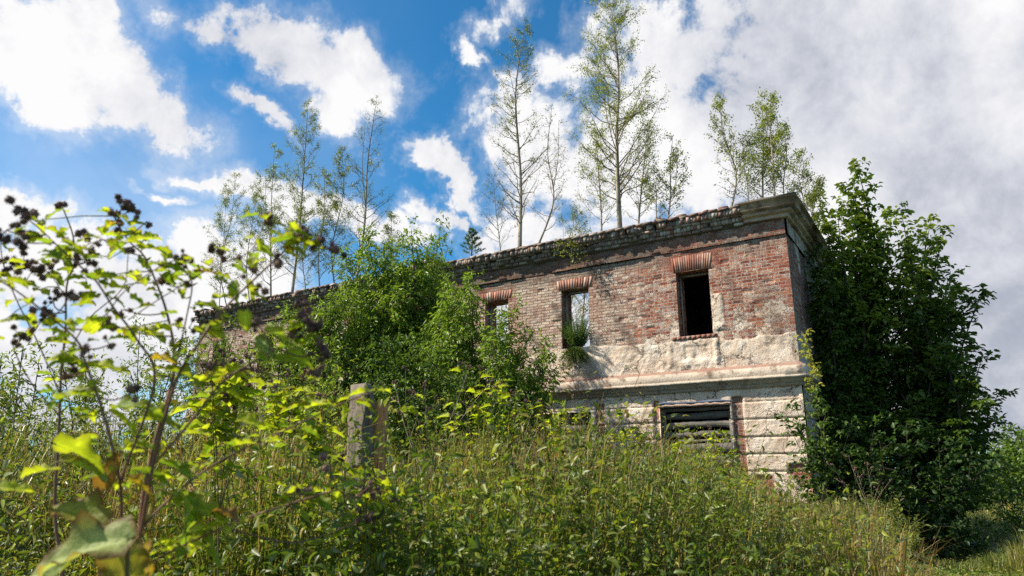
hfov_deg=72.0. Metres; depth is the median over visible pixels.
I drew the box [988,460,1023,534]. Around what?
meadow bush
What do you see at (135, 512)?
undergrowth
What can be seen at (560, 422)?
burdock
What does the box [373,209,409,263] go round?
birch tree
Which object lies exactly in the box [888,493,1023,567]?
ground
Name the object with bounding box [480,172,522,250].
birch tree
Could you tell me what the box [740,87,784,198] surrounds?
birch tree
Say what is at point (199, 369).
boxelder tree
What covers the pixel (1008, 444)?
meadow tree
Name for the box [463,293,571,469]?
boxelder tree
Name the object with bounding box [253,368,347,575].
burdock
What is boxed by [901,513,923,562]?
mugwort
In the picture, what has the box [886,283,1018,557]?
elm tree
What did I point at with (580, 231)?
birch tree
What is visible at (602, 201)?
birch tree
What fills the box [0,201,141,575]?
burdock
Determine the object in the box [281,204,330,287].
birch tree
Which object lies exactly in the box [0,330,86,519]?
willow shrub
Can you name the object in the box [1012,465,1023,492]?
meadow bush
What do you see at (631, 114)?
birch tree
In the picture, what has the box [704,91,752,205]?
birch tree
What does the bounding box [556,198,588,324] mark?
birch tree
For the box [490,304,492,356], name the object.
window frame
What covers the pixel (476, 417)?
burdock
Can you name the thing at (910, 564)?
grass
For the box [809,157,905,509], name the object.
elm tree
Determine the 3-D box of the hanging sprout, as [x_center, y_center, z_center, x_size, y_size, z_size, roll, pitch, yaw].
[1.573,-0.918,18.376,1.004,0.970,0.588,-5,-16,19]
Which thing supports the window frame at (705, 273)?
in the ruined building
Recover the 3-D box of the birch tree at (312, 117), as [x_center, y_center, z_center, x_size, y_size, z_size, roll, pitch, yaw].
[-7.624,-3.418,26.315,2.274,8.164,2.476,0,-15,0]
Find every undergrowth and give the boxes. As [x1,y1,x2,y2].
[0,371,929,575]
[0,435,817,575]
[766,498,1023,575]
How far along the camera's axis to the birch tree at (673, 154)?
18.05 m
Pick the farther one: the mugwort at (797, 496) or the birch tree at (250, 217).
the birch tree at (250, 217)
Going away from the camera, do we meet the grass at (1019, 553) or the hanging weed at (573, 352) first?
the grass at (1019, 553)
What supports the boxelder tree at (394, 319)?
on the ground at (959, 557)
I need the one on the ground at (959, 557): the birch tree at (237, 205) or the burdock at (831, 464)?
the burdock at (831, 464)
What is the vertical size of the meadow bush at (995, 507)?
2.277 m
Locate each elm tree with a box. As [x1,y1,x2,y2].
[804,244,906,511]
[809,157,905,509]
[846,412,1023,561]
[859,201,971,540]
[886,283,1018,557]
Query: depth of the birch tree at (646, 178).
18.13 m
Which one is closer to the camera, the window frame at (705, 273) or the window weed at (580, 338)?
the window frame at (705, 273)
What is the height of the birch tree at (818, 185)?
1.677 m
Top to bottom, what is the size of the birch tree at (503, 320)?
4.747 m
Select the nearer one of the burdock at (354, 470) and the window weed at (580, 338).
the burdock at (354, 470)
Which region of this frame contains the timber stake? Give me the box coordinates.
[369,401,388,520]
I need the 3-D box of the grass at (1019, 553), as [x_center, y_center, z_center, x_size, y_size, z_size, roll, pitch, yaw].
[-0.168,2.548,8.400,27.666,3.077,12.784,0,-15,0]
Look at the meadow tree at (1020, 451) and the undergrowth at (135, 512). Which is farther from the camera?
the meadow tree at (1020, 451)
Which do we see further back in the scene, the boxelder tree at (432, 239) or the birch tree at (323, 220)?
the birch tree at (323, 220)
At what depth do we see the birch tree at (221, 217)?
27.94 m
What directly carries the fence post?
on the ground at (959, 557)
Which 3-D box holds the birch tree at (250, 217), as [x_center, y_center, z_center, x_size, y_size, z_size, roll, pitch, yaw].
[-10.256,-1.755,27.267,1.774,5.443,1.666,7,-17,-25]
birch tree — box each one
[202,172,250,304]
[204,183,244,305]
[227,179,267,299]
[240,142,298,295]
[269,97,335,292]
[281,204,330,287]
[295,168,344,285]
[305,144,362,282]
[332,95,394,278]
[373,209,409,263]
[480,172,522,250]
[485,14,561,247]
[497,305,507,338]
[527,105,568,242]
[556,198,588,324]
[558,0,670,227]
[567,207,593,326]
[574,125,626,230]
[613,118,672,223]
[637,166,677,217]
[638,132,691,218]
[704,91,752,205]
[729,130,767,200]
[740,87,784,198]
[751,90,799,195]
[760,122,801,194]
[780,146,824,210]
[802,174,829,226]
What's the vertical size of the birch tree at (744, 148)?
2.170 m
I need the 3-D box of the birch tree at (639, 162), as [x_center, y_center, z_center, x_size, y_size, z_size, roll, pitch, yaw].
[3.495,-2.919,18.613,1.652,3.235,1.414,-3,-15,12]
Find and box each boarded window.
[541,412,590,464]
[662,405,734,467]
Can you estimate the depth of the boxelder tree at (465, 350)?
15.67 m
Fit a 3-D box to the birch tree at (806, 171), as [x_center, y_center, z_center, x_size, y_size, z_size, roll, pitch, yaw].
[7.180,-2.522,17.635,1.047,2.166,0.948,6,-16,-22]
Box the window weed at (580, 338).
[556,311,590,346]
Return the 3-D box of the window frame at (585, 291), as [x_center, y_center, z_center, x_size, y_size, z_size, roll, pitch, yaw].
[1.788,0.839,18.488,0.770,1.540,0.100,-9,-17,31]
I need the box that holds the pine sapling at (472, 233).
[459,227,485,255]
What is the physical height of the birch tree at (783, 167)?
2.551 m
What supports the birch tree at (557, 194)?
on the ruined building
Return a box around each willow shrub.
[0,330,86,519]
[39,345,121,487]
[112,313,200,480]
[178,336,271,465]
[235,309,340,476]
[287,337,378,475]
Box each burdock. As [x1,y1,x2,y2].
[0,193,391,575]
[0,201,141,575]
[31,487,149,575]
[168,348,273,575]
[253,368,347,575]
[313,452,431,575]
[388,361,493,506]
[432,365,531,483]
[497,447,569,534]
[534,392,600,479]
[608,408,651,470]
[669,423,742,472]
[826,455,891,511]
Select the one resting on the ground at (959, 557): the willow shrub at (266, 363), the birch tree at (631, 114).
the willow shrub at (266, 363)
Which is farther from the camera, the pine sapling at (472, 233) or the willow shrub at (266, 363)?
the pine sapling at (472, 233)
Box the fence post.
[342,383,373,573]
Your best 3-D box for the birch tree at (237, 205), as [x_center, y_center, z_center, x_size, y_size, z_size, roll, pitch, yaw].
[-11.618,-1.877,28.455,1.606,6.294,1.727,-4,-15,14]
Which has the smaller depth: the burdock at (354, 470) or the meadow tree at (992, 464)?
the burdock at (354, 470)
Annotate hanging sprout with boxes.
[552,235,589,268]
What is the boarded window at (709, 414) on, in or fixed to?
in the ruined building
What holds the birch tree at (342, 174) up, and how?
on the ruined building
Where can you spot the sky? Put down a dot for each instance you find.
(154, 104)
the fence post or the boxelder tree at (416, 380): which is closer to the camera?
the fence post
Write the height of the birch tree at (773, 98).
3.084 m
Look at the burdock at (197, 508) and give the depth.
1.32 m
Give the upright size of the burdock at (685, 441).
1.605 m
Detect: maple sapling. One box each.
[774,387,892,510]
[793,329,837,503]
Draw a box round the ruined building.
[186,192,844,507]
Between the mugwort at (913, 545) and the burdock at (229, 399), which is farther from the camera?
the mugwort at (913, 545)
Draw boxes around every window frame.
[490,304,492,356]
[566,290,588,347]
[680,272,708,335]
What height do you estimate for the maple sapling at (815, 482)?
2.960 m
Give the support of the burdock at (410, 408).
on the ground at (959, 557)
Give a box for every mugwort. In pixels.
[782,479,804,506]
[845,486,863,513]
[866,495,883,519]
[886,500,908,552]
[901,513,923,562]
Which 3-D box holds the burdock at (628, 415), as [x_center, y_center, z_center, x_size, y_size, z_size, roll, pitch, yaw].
[1.309,2.223,7.786,0.505,1.773,0.379,0,-15,0]
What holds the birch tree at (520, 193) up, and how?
on the ruined building
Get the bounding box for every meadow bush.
[983,463,1021,520]
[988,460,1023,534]
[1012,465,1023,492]
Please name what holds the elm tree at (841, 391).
on the ground at (959, 557)
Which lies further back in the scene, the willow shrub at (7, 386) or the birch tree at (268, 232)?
the birch tree at (268, 232)
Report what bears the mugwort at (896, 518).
on the ground at (959, 557)
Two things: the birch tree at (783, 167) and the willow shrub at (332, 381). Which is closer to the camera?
the willow shrub at (332, 381)
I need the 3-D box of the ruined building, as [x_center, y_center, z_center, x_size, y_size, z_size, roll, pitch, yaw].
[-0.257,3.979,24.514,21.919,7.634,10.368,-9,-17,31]
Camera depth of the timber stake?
4.34 m
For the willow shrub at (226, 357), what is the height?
2.815 m
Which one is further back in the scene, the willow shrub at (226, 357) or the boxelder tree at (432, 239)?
the boxelder tree at (432, 239)
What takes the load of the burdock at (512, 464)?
on the ground at (959, 557)
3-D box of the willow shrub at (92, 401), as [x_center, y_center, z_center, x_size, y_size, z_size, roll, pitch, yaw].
[-5.500,2.005,8.851,1.394,2.660,1.002,-8,-17,28]
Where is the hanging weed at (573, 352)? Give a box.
[557,346,590,370]
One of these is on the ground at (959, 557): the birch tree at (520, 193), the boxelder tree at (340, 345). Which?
the boxelder tree at (340, 345)
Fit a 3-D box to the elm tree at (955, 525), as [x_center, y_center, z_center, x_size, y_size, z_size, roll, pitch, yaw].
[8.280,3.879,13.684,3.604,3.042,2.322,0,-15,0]
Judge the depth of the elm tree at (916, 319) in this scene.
16.73 m
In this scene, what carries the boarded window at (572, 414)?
in the ruined building
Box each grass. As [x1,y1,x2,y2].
[0,388,1023,575]
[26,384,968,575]
[791,535,987,575]
[795,501,1023,575]
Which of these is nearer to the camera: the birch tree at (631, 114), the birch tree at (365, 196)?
the birch tree at (631, 114)
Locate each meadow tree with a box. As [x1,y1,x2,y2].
[978,416,1023,497]
[979,438,1014,503]
[1001,428,1023,493]
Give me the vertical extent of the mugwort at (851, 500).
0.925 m
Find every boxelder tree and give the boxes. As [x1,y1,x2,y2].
[159,304,266,446]
[249,283,375,452]
[320,213,456,481]
[350,322,528,477]
[408,265,501,474]
[409,209,456,463]
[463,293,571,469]
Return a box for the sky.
[0,0,1023,466]
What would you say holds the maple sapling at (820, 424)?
on the grass at (993, 516)
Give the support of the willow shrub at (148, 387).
on the ground at (959, 557)

